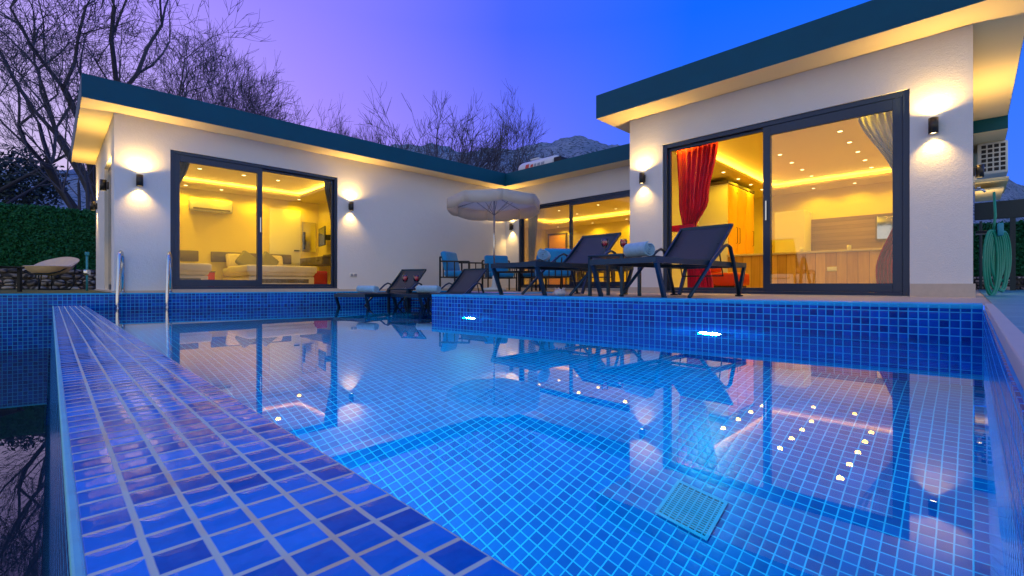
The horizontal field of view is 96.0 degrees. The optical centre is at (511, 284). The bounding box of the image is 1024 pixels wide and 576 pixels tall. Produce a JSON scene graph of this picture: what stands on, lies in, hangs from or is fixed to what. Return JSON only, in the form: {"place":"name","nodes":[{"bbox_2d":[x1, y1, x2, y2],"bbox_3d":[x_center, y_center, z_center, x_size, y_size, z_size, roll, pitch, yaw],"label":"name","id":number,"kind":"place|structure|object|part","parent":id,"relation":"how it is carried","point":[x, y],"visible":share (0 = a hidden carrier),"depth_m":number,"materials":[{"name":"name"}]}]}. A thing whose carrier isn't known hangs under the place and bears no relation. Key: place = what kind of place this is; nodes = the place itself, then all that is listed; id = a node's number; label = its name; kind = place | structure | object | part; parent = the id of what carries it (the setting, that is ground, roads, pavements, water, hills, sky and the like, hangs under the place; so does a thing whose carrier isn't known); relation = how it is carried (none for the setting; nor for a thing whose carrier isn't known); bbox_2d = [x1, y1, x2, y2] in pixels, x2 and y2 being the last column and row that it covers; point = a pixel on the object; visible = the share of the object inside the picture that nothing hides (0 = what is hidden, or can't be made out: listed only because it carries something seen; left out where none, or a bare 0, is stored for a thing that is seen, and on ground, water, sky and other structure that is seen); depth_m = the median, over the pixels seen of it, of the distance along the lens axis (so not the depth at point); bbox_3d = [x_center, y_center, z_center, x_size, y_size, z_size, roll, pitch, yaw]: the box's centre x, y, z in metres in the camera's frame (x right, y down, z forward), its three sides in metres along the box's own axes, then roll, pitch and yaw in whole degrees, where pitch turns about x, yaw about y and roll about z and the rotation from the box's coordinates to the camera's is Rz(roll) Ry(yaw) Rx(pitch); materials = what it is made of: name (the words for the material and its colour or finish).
{"place":"outdoors","nodes":[
{"label":"outdoors","id":0,"kind":"place"},
{"bbox_2d":[0,289,110,292],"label":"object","id":1,"kind":"structure","parent":0,"point":[49,291],"depth_m":7.49,"materials":[{"name":"brown wood"}]},
{"bbox_2d":[0,266,24,291],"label":"garden table","id":2,"kind":"object","parent":1,"relation":"on","point":[19,279],"visible":1,"depth_m":7.03,"materials":[{"name":"black metal"}]},
{"bbox_2d":[22,257,78,289],"bbox_3d":[-9.666,-0.245,9.677,0.842,0.721,0.686,0,0,0],"label":"papasan chair","id":3,"kind":"object","parent":1,"relation":"on","point":[55,266],"visible":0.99,"depth_m":9.62,"materials":[{"name":"white fabric"}]},
{"bbox_2d":[83,252,90,290],"bbox_3d":[-7.665,-0.239,8.316,0.100,0.700,0.060,0,0,-45],"label":"garden tap post","id":4,"kind":"object","parent":1,"relation":"on","point":[86,272],"visible":1,"depth_m":8.30,"materials":[{"name":"teal metal"}]},
{"bbox_2d":[0,290,991,304],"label":"terrace","id":5,"kind":"structure","parent":0,"point":[980,297],"depth_m":4.56,"materials":[{"name":"stone"}]},
{"bbox_2d":[0,268,95,289],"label":"stone wall","id":6,"kind":"structure","parent":5,"relation":"on","point":[8,278],"depth_m":10.99,"materials":[{"name":"grey stone"}]},
{"bbox_2d":[439,251,482,286],"bbox_3d":[-0.999,-0.263,9.082,0.667,0.780,0.648,0,0,20],"label":"garden armchair","id":7,"kind":"object","parent":5,"relation":"on","point":[450,262],"visible":0.71,"depth_m":8.92,"materials":[{"name":"blue fabric"}]},
{"bbox_2d":[447,188,539,290],"bbox_3d":[-0.354,-0.856,9.111,1.831,1.970,1.831,3,-5,-45],"label":"parasol","id":8,"kind":"object","parent":5,"relation":"on","point":[500,205],"visible":0.95,"depth_m":9.14,"materials":[{"name":"white fabric"}]},
{"bbox_2d":[481,255,516,290],"bbox_3d":[-0.285,-0.263,10.050,0.648,0.780,0.667,0,0,-15],"label":"garden armchair","id":9,"kind":"object","parent":5,"relation":"on","point":[488,260],"visible":0.71,"depth_m":10.19,"materials":[{"name":"blue fabric"}]},
{"bbox_2d":[497,271,540,290],"bbox_3d":[0.141,-0.068,9.122,0.640,0.390,0.640,0,0,-45],"label":"coffee table","id":10,"kind":"object","parent":5,"relation":"on","point":[519,279],"visible":0.56,"depth_m":8.79,"materials":[{"name":"black metal"}]},
{"bbox_2d":[519,256,560,290],"bbox_3d":[0.607,-0.263,9.660,0.648,0.780,0.667,0,0,35],"label":"garden armchair","id":11,"kind":"object","parent":5,"relation":"on","point":[527,275],"visible":0.14,"depth_m":9.56,"materials":[{"name":"black metal"}]},
{"bbox_2d":[71,0,1023,296],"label":"villa","id":12,"kind":"object","parent":5,"relation":"on","point":[801,96],"visible":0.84,"depth_m":6.95,"materials":[{"name":"paint"}]},
{"bbox_2d":[90,201,96,210],"bbox_3d":[-7.905,-1.485,8.712,0.102,0.160,0.080,0,0,-45],"label":"wall lamp","id":13,"kind":"object","parent":12,"relation":"attached to","point":[93,206],"visible":1,"depth_m":8.68,"materials":[{"name":"black metal"}]},
{"bbox_2d":[100,179,108,190],"bbox_3d":[-6.172,-1.505,6.980,0.102,0.160,0.080,0,0,-45],"label":"wall lamp","id":14,"kind":"object","parent":12,"relation":"attached to","point":[104,185],"visible":1,"depth_m":6.95,"materials":[{"name":"black metal"}]},
{"bbox_2d":[108,165,110,289],"bbox_3d":[-6.212,-0.910,7.202,0.064,1.988,1.228,0,0,-45],"label":"side door","id":15,"kind":"structure","parent":12,"relation":"in","point":[109,170],"depth_m":7.44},
{"bbox_2d":[136,174,142,186],"bbox_3d":[-5.313,-1.485,6.579,0.102,0.160,0.080,0,0,45],"label":"wall lamp","id":16,"kind":"object","parent":12,"relation":"attached to","point":[139,180],"visible":1,"depth_m":6.54,"materials":[{"name":"black metal"}]},
{"bbox_2d":[180,162,189,182],"bbox_3d":[-5.220,-0.955,7.169,0.364,2.060,0.097,0,0,-45],"label":"curtain","id":17,"kind":"object","parent":12,"relation":"hanging from","point":[184,166],"visible":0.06,"depth_m":7.24,"materials":[{"name":"grey fabric"}]},
{"bbox_2d":[180,250,211,279],"bbox_3d":[-6.557,-0.364,8.890,1.240,0.818,2.045,0,0,-45],"label":"bed","id":18,"kind":"object","parent":12,"relation":"on","point":[194,271],"visible":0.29,"depth_m":8.39,"materials":[{"name":"fabric"}]},
{"bbox_2d":[189,197,232,213],"bbox_3d":[-6.639,-1.740,10.174,0.800,0.270,0.203,0,0,-45],"label":"air conditioner","id":19,"kind":"object","parent":12,"relation":"attached to","point":[210,205],"visible":1,"depth_m":10.10,"materials":[{"name":"white plastic"}]},
{"bbox_2d":[206,271,215,279],"bbox_3d":[-6.604,-0.115,9.942,0.300,0.340,0.320,0,0,-45],"label":"bedside table","id":20,"kind":"object","parent":12,"relation":"on","point":[211,275],"visible":0.26,"depth_m":9.89,"materials":[{"name":"red leather"}]},
{"bbox_2d":[170,150,336,288],"bbox_3d":[-4.230,-0.975,7.819,2.558,2.090,0.120,0,0,-45],"label":"sliding door","id":21,"kind":"structure","parent":12,"relation":"in","point":[176,157],"depth_m":7.55,"materials":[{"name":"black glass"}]},
{"bbox_2d":[211,250,316,283],"bbox_3d":[-5.355,-0.364,10.092,1.700,0.818,2.045,0,0,-45],"label":"bed","id":22,"kind":"object","parent":12,"relation":"on","point":[241,265],"visible":0.81,"depth_m":9.70,"materials":[{"name":"fabric"}]},
{"bbox_2d":[269,208,300,265],"bbox_3d":[-5.568,-0.880,11.338,0.720,1.950,0.078,0,0,-45],"label":"interior door","id":23,"kind":"structure","parent":12,"relation":"attached to","point":[284,231],"depth_m":11.35,"materials":[{"name":"white paint"}]},
{"bbox_2d":[269,208,300,265],"bbox_3d":[-5.582,-0.880,11.352,0.720,1.950,0.038,0,0,-45],"label":"door leaf","id":24,"kind":"structure","parent":23,"relation":"in","point":[284,224],"depth_m":11.34,"materials":[{"name":"white paint"}]},
{"bbox_2d":[302,222,315,251],"bbox_3d":[-5.177,-1.210,11.768,0.340,0.750,0.022,0,0,-45],"label":"wall mirror","id":25,"kind":"object","parent":12,"relation":"attached to","point":[308,237],"depth_m":11.75,"materials":[{"name":"mirror"}]},
{"bbox_2d":[300,254,330,266],"bbox_3d":[-4.181,-0.573,10.725,0.525,0.215,2.680,0,0,-45],"label":"drawer unit","id":26,"kind":"object","parent":12,"relation":"attached to","point":[323,260],"visible":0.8,"depth_m":10.80,"materials":[{"name":"brown wood"}]},
{"bbox_2d":[313,271,326,286],"bbox_3d":[-4.370,-0.105,10.338,0.340,0.400,0.340,0,0,-45],"label":"stool","id":27,"kind":"object","parent":12,"relation":"on","point":[320,277],"visible":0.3,"depth_m":10.23,"materials":[{"name":"red fabric"}]},
{"bbox_2d":[318,226,330,246],"bbox_3d":[-4.503,-1.160,11.236,0.274,0.450,0.760,0,0,-33],"label":"television","id":28,"kind":"object","parent":12,"relation":"attached to","point":[323,237],"visible":0.96,"depth_m":11.13,"materials":[{"name":"black metal"}]},
{"bbox_2d":[324,181,330,222],"bbox_3d":[-3.505,-0.955,8.884,0.214,2.060,0.097,0,0,-45],"label":"curtain","id":29,"kind":"object","parent":12,"relation":"hanging from","point":[327,185],"visible":0.2,"depth_m":8.86,"materials":[{"name":"grey fabric"}]},
{"bbox_2d":[349,202,353,210],"bbox_3d":[-3.075,-1.495,8.817,0.102,0.160,0.080,0,0,45],"label":"wall lamp","id":30,"kind":"object","parent":12,"relation":"attached to","point":[351,206],"visible":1,"depth_m":8.78,"materials":[{"name":"black metal"}]},
{"bbox_2d":[518,155,566,169],"bbox_3d":[0.619,-3.144,12.845,1.440,0.870,1.710,0,0,-45],"label":"water heater","id":31,"kind":"object","parent":12,"relation":"on","point":[546,160],"visible":0.31,"depth_m":12.88,"materials":[{"name":"white plastic"}]},
{"bbox_2d":[548,232,566,283],"bbox_3d":[1.676,-0.905,17.091,0.040,2.000,0.900,0,0,-45],"label":"interior door","id":32,"kind":"structure","parent":12,"relation":"attached to","point":[557,240],"depth_m":17.08,"materials":[{"name":"brown wood"}]},
{"bbox_2d":[549,234,564,283],"bbox_3d":[1.682,-0.875,17.097,0.018,1.939,0.778,0,0,-45],"label":"door leaf","id":33,"kind":"structure","parent":32,"relation":"in","point":[555,241],"depth_m":17.08,"materials":[{"name":"paint"}]},
{"bbox_2d":[519,190,629,287],"bbox_3d":[1.483,-0.920,10.255,3.605,1.990,0.120,0,0,45],"label":"sliding door","id":34,"kind":"structure","parent":12,"relation":"in","point":[530,229],"depth_m":11.10,"materials":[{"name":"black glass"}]},
{"bbox_2d":[639,172,644,183],"bbox_3d":[2.007,-1.640,7.113,0.102,0.160,0.080,0,0,-45],"label":"wall lamp","id":35,"kind":"object","parent":12,"relation":"attached to","point":[641,178],"visible":1,"depth_m":7.07,"materials":[{"name":"black metal"}]},
{"bbox_2d":[672,142,717,290],"bbox_3d":[2.731,-0.980,6.889,0.104,2.170,0.680,0,0,-45],"label":"curtain","id":36,"kind":"object","parent":12,"relation":"hanging from","point":[695,166],"visible":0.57,"depth_m":6.88,"materials":[{"name":"red fabric"}]},
{"bbox_2d":[699,180,754,272],"bbox_3d":[4.952,-1.050,10.583,1.670,2.330,0.696,0,0,-45],"label":"tall cabinet","id":37,"kind":"object","parent":12,"relation":"on","point":[730,202],"visible":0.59,"depth_m":10.07,"materials":[{"name":"white paint"}]},
{"bbox_3d":[4.796,-1.050,9.975,0.510,2.170,0.056,0,0,-45],"label":"door","id":38,"kind":"part","parent":37,"relation":"part of","materials":[{"name":"paint"}]},
{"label":"door","id":39,"kind":"part","parent":37,"relation":"part of","materials":[{"name":"paint"}]},
{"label":"door","id":40,"kind":"part","parent":37,"relation":"part of","materials":[{"name":"paint"}]},
{"bbox_2d":[710,268,748,287],"bbox_3d":[3.889,-0.125,8.485,0.700,0.500,0.700,0,0,-45],"label":"sofa","id":41,"kind":"object","parent":12,"relation":"on","point":[726,280],"visible":0.3,"depth_m":8.19,"materials":[{"name":"orange fabric"}]},
{"bbox_2d":[663,89,909,295],"bbox_3d":[3.302,-0.990,5.975,2.820,2.222,0.120,0,0,45],"label":"sliding door","id":42,"kind":"structure","parent":12,"relation":"in","point":[897,102],"depth_m":5.48,"materials":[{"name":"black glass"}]},
{"bbox_2d":[775,210,810,252],"bbox_3d":[6.746,-0.820,11.073,0.640,1.830,0.620,0,0,-45],"label":"kitchen cabinet","id":43,"kind":"object","parent":12,"relation":"on","point":[792,231],"visible":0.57,"depth_m":10.84,"materials":[{"name":"white paint"}]},
{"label":"door","id":44,"kind":"part","parent":43,"relation":"part of","materials":[{"name":"white paint"}]},
{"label":"door","id":45,"kind":"part","parent":43,"relation":"part of","materials":[{"name":"white paint"}]},
{"bbox_2d":[727,248,881,287],"bbox_3d":[5.943,-0.258,8.736,0.640,0.745,3.390,0,0,-45],"label":"kitchen counter","id":46,"kind":"object","parent":12,"relation":"on","point":[844,266],"visible":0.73,"depth_m":8.61,"materials":[{"name":"brown wood"}]},
{"bbox_2d":[811,213,892,250],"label":"kitchen wall panel","id":47,"kind":"structure","parent":12,"relation":"attached to","point":[842,233],"depth_m":10.91,"materials":[{"name":"brown wood"}]},
{"bbox_2d":[875,214,892,239],"bbox_3d":[8.562,-1.285,10.188,0.024,0.560,0.840,0,0,-45],"label":"wall mirror","id":48,"kind":"object","parent":47,"relation":"attached to","point":[883,225],"depth_m":10.37,"materials":[{"name":"grey mirror"}]},
{"bbox_2d":[857,111,892,282],"bbox_3d":[4.278,-0.980,5.313,0.103,2.170,0.504,0,0,-45],"label":"curtain","id":49,"kind":"object","parent":12,"relation":"hanging from","point":[877,129],"visible":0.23,"depth_m":5.31,"materials":[{"name":"grey fabric"}]},
{"bbox_2d":[928,117,938,134],"bbox_3d":[4.355,-1.640,4.765,0.102,0.160,0.080,0,0,-45],"label":"wall lamp","id":50,"kind":"object","parent":12,"relation":"attached to","point":[933,125],"visible":1,"depth_m":4.73,"materials":[{"name":"black metal"}]},
{"bbox_2d":[973,164,983,177],"bbox_3d":[6.117,-1.485,6.045,0.102,0.160,0.080,0,0,45],"label":"wall lamp","id":51,"kind":"object","parent":12,"relation":"attached to","point":[978,171],"visible":1,"depth_m":6.02,"materials":[{"name":"black metal"}]},
{"bbox_2d":[973,187,985,192],"bbox_3d":[5.446,-1.101,5.372,0.085,0.068,0.094,0,0,-4],"label":"wall tap","id":52,"kind":"object","parent":12,"relation":"attached to","point":[979,189],"depth_m":5.36,"materials":[{"name":"silver metal"}]},
{"bbox_2d":[973,140,1007,187],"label":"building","id":53,"kind":"structure","parent":12,"relation":"attached to","point":[992,157],"depth_m":7.76,"materials":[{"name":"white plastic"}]},
{"bbox_2d":[975,176,1008,201],"bbox_3d":[7.453,-1.472,7.184,1.500,0.135,0.340,0,0,-45],"label":"wall ledge","id":54,"kind":"object","parent":12,"relation":"attached to","point":[997,185],"depth_m":6.95,"materials":[{"name":"paint"}]},
{"bbox_2d":[975,192,1011,294],"bbox_3d":[5.452,-0.471,5.216,0.512,1.196,0.294,0,0,-45],"label":"garden hose","id":55,"kind":"object","parent":12,"relation":"hanging from","point":[997,256],"visible":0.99,"depth_m":5.17,"materials":[{"name":"green rubber"}]},
{"bbox_2d":[531,248,574,290],"bbox_3d":[0.759,-0.263,8.596,0.648,0.780,0.667,0,0,-15],"label":"garden armchair","id":56,"kind":"object","parent":5,"relation":"on","point":[554,254],"visible":0.52,"depth_m":8.32,"materials":[{"name":"blue fabric"}]},
{"bbox_2d":[491,232,633,295],"bbox_3d":[0.680,-0.273,5.725,1.860,0.809,0.830,0,0,-43],"label":"sun lounger","id":57,"kind":"object","parent":5,"relation":"on","point":[576,259],"visible":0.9,"depth_m":5.93,"materials":[{"name":"paint"}]},
{"bbox_2d":[537,249,550,260],"bbox_3d":[0.349,-0.326,5.021,0.117,0.121,0.240,0,0,11],"label":"rolled towel","id":58,"kind":"object","parent":57,"relation":"on","point":[543,254],"visible":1,"depth_m":4.91,"materials":[{"name":"fabric"}]},
{"bbox_2d":[588,253,640,296],"bbox_3d":[1.160,-0.103,5.204,0.440,0.460,0.440,0,0,42],"label":"side table","id":59,"kind":"object","parent":5,"relation":"on","point":[611,256],"visible":0.76,"depth_m":5.18,"materials":[{"name":"paint"}]},
{"bbox_2d":[601,239,608,253],"bbox_3d":[1.050,-0.425,5.215,0.082,0.185,0.082,0,0,-45],"label":"wine glass","id":60,"kind":"object","parent":59,"relation":"on","point":[604,244],"visible":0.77,"depth_m":5.19,"materials":[{"name":"red glass"}]},
{"bbox_2d":[620,239,626,247],"bbox_3d":[1.248,-0.421,5.158,0.078,0.176,0.078,0,0,-45],"label":"wine glass","id":61,"kind":"object","parent":59,"relation":"on","point":[623,242],"visible":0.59,"depth_m":5.13,"materials":[{"name":"red glass"}]},
{"bbox_2d":[590,223,745,297],"bbox_3d":[1.706,-0.273,4.867,1.860,0.809,0.830,0,0,-41],"label":"sun lounger","id":62,"kind":"object","parent":5,"relation":"on","point":[701,247],"visible":0.94,"depth_m":5.04,"materials":[{"name":"paint"}]},
{"bbox_2d":[623,241,654,257],"bbox_3d":[1.212,-0.335,4.410,0.131,0.135,0.300,0,0,-26],"label":"rolled towel","id":63,"kind":"object","parent":62,"relation":"on","point":[640,249],"visible":1,"depth_m":4.33,"materials":[{"name":"fabric"}]},
{"bbox_2d":[0,291,1023,575],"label":"swimming pool","id":64,"kind":"structure","parent":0,"point":[158,463],"depth_m":0.80,"materials":[{"name":"tile"}]},
{"bbox_2d":[0,349,48,575],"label":"water","id":65,"kind":"structure","parent":64,"relation":"in","point":[23,390],"depth_m":2.20,"materials":[{"name":"liquid"}]},
{"bbox_2d":[115,250,173,308],"bbox_3d":[-5.149,0.295,6.469,0.630,1.540,0.385,0,0,-30],"label":"pool ladder","id":66,"kind":"object","parent":64,"relation":"attached to","point":[121,264],"visible":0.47,"depth_m":6.45,"materials":[{"name":"silver metal"}]},
{"bbox_2d":[334,269,431,307],"bbox_3d":[-1.962,0.107,7.334,0.697,0.745,1.637,0,0,27],"label":"sun lounger","id":67,"kind":"object","parent":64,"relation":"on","point":[397,282],"visible":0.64,"depth_m":7.61,"materials":[{"name":"paint"}]},
{"bbox_2d":[356,286,378,292],"bbox_3d":[-2.074,0.063,6.623,0.360,0.101,0.098,0,0,30],"label":"rolled towel","id":68,"kind":"object","parent":67,"relation":"on","point":[369,289],"visible":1,"depth_m":6.57,"materials":[{"name":"fabric"}]},
{"bbox_2d":[387,288,429,306],"bbox_3d":[-1.584,0.265,7.071,0.460,0.420,0.460,0,0,35],"label":"side table","id":69,"kind":"object","parent":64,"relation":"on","point":[408,301],"visible":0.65,"depth_m":6.95,"materials":[{"name":"paint"}]},
{"bbox_2d":[402,275,407,287],"bbox_3d":[-1.633,-0.045,7.050,0.089,0.200,0.089,0,0,-45],"label":"wine glass","id":70,"kind":"object","parent":69,"relation":"on","point":[405,278],"visible":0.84,"depth_m":7.02,"materials":[{"name":"red glass"}]},
{"bbox_2d":[413,275,418,281],"bbox_3d":[-1.457,-0.045,7.029,0.089,0.200,0.089,0,0,-45],"label":"wine glass","id":71,"kind":"object","parent":69,"relation":"on","point":[416,278],"visible":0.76,"depth_m":7.00,"materials":[{"name":"red glass"}]},
{"bbox_2d":[391,268,486,308],"bbox_3d":[-0.998,0.107,7.127,0.697,0.745,1.637,0,0,39],"label":"sun lounger","id":72,"kind":"object","parent":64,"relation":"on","point":[466,281],"visible":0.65,"depth_m":7.36,"materials":[{"name":"paint"}]},
{"bbox_2d":[416,285,440,292],"bbox_3d":[-1.190,0.062,6.559,0.400,0.103,0.100,0,0,33],"label":"rolled towel","id":73,"kind":"object","parent":72,"relation":"on","point":[428,288],"visible":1,"depth_m":6.51,"materials":[{"name":"white fabric"}]},
{"bbox_2d":[91,303,1022,575],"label":"water","id":74,"kind":"structure","parent":64,"relation":"in","point":[537,447],"depth_m":1.04,"materials":[{"name":"blue liquid"}]},
{"bbox_2d":[553,288,565,295],"bbox_3d":[0.466,0.072,4.512,0.126,0.089,0.116,0,0,-45],"label":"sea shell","id":75,"kind":"object","parent":64,"relation":"on","point":[559,292],"visible":0.97,"depth_m":4.48},
{"bbox_2d":[0,136,1023,224],"bbox_3d":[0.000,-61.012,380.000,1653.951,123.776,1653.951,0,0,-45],"label":"hills","id":76,"kind":"structure","parent":0,"point":[573,146],"depth_m":333.66,"materials":[{"name":"green plant"}]},
{"bbox_2d":[0,0,1023,309],"label":"sky","id":77,"kind":"structure","parent":0,"point":[559,55],"materials":[{"name":"blue"}]},
{"bbox_2d":[576,271,612,281],"bbox_3d":[2.616,-0.275,12.374,1.800,0.740,1.000,0,0,-45],"label":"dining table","id":78,"kind":"object","parent":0,"point":[577,276],"visible":0.03,"depth_m":12.07,"materials":[{"name":"brown wood"}]},
{"bbox_2d":[613,270,628,281],"bbox_3d":[2.830,-0.365,11.595,0.420,0.920,0.425,0,0,-45],"label":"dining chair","id":79,"kind":"object","parent":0,"point":[626,271],"visible":0.15,"depth_m":11.57,"materials":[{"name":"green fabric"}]},
{"bbox_2d":[979,290,1023,333],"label":"side deck","id":80,"kind":"structure","parent":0,"point":[1009,304],"depth_m":2.91,"materials":[{"name":"grey concrete"}]},
{"bbox_2d":[973,276,1023,289],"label":"stone wall","id":81,"kind":"structure","parent":80,"relation":"on","point":[1019,282],"depth_m":10.71,"materials":[{"name":"grey stone"}]},
{"bbox_2d":[973,220,1023,276],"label":"hedge fence","id":82,"kind":"object","parent":81,"relation":"on","point":[1019,246],"visible":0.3,"depth_m":10.85,"materials":[{"name":"green plant"}]},
{"bbox_2d":[974,199,1023,289],"bbox_3d":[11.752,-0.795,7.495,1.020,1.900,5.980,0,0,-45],"label":"garden gate","id":83,"kind":"structure","parent":80,"relation":"on","point":[1012,210],"depth_m":9.50,"materials":[{"name":"metal"}]},
{"bbox_2d":[979,221,982,288],"bbox_3d":[9.666,-0.585,9.482,0.880,1.360,0.080,0,0,-45],"label":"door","id":84,"kind":"structure","parent":83,"relation":"in","point":[980,222],"depth_m":9.19,"materials":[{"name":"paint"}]},
{"label":"ground","id":85,"kind":"structure","parent":0,"visible":0},
{"bbox_2d":[0,143,69,207],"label":"evergreen tree","id":86,"kind":"object","parent":85,"relation":"on","point":[9,194],"visible":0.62,"depth_m":27.48,"materials":[{"name":"green plant"}]},
{"bbox_2d":[0,202,95,269],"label":"hedge fence","id":87,"kind":"object","parent":85,"relation":"on","point":[31,234],"visible":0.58,"depth_m":11.15,"materials":[{"name":"green plant"}]},
{"bbox_2d":[0,29,135,269],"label":"bare tree","id":88,"kind":"object","parent":85,"relation":"on","point":[85,178],"visible":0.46,"depth_m":16.32,"materials":[{"name":"brown plant"}]},
{"bbox_2d":[0,0,208,203],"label":"bare tree","id":89,"kind":"object","parent":85,"relation":"on","point":[16,181],"visible":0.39,"depth_m":22.98,"materials":[{"name":"brown plant"}]},
{"bbox_2d":[0,0,297,208],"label":"bare tree","id":90,"kind":"object","parent":85,"relation":"on","point":[31,46],"visible":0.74,"depth_m":20.06,"materials":[{"name":"brown plant"}]},
{"bbox_2d":[128,14,360,137],"bbox_3d":[-15.837,-7.435,28.747,12.624,15.203,10.020,0,0,-23],"label":"bare tree","id":91,"kind":"object","parent":85,"relation":"on","point":[246,104],"visible":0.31,"depth_m":26.98,"materials":[{"name":"brown plant"}]},
{"bbox_2d":[331,115,388,143],"bbox_3d":[-12.787,-7.199,39.340,6.374,14.766,7.156,0,0,-45],"label":"bare tree","id":92,"kind":"object","parent":85,"relation":"on","point":[365,135],"visible":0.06,"depth_m":38.16,"materials":[{"name":"brown plant"}]},
{"bbox_2d":[354,77,535,171],"bbox_3d":[-3.797,-6.626,31.009,12.756,13.625,12.959,0,0,-45],"label":"bare tree","id":93,"kind":"object","parent":85,"relation":"on","point":[498,147],"visible":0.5,"depth_m":29.94,"materials":[{"name":"brown plant"}]},
{"bbox_2d":[401,126,541,172],"bbox_3d":[-2.280,-4.974,28.922,10.625,10.283,8.698,0,0,-45],"label":"bare tree","id":94,"kind":"object","parent":85,"relation":"on","point":[465,161],"visible":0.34,"depth_m":29.23,"materials":[{"name":"brown plant"}]},
{"bbox_2d":[475,81,566,172],"bbox_3d":[0.457,-6.437,33.078,8.632,13.218,8.782,0,0,-45],"label":"bare tree","id":95,"kind":"object","parent":85,"relation":"on","point":[525,139],"visible":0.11,"depth_m":31.06,"materials":[{"name":"brown plant"}]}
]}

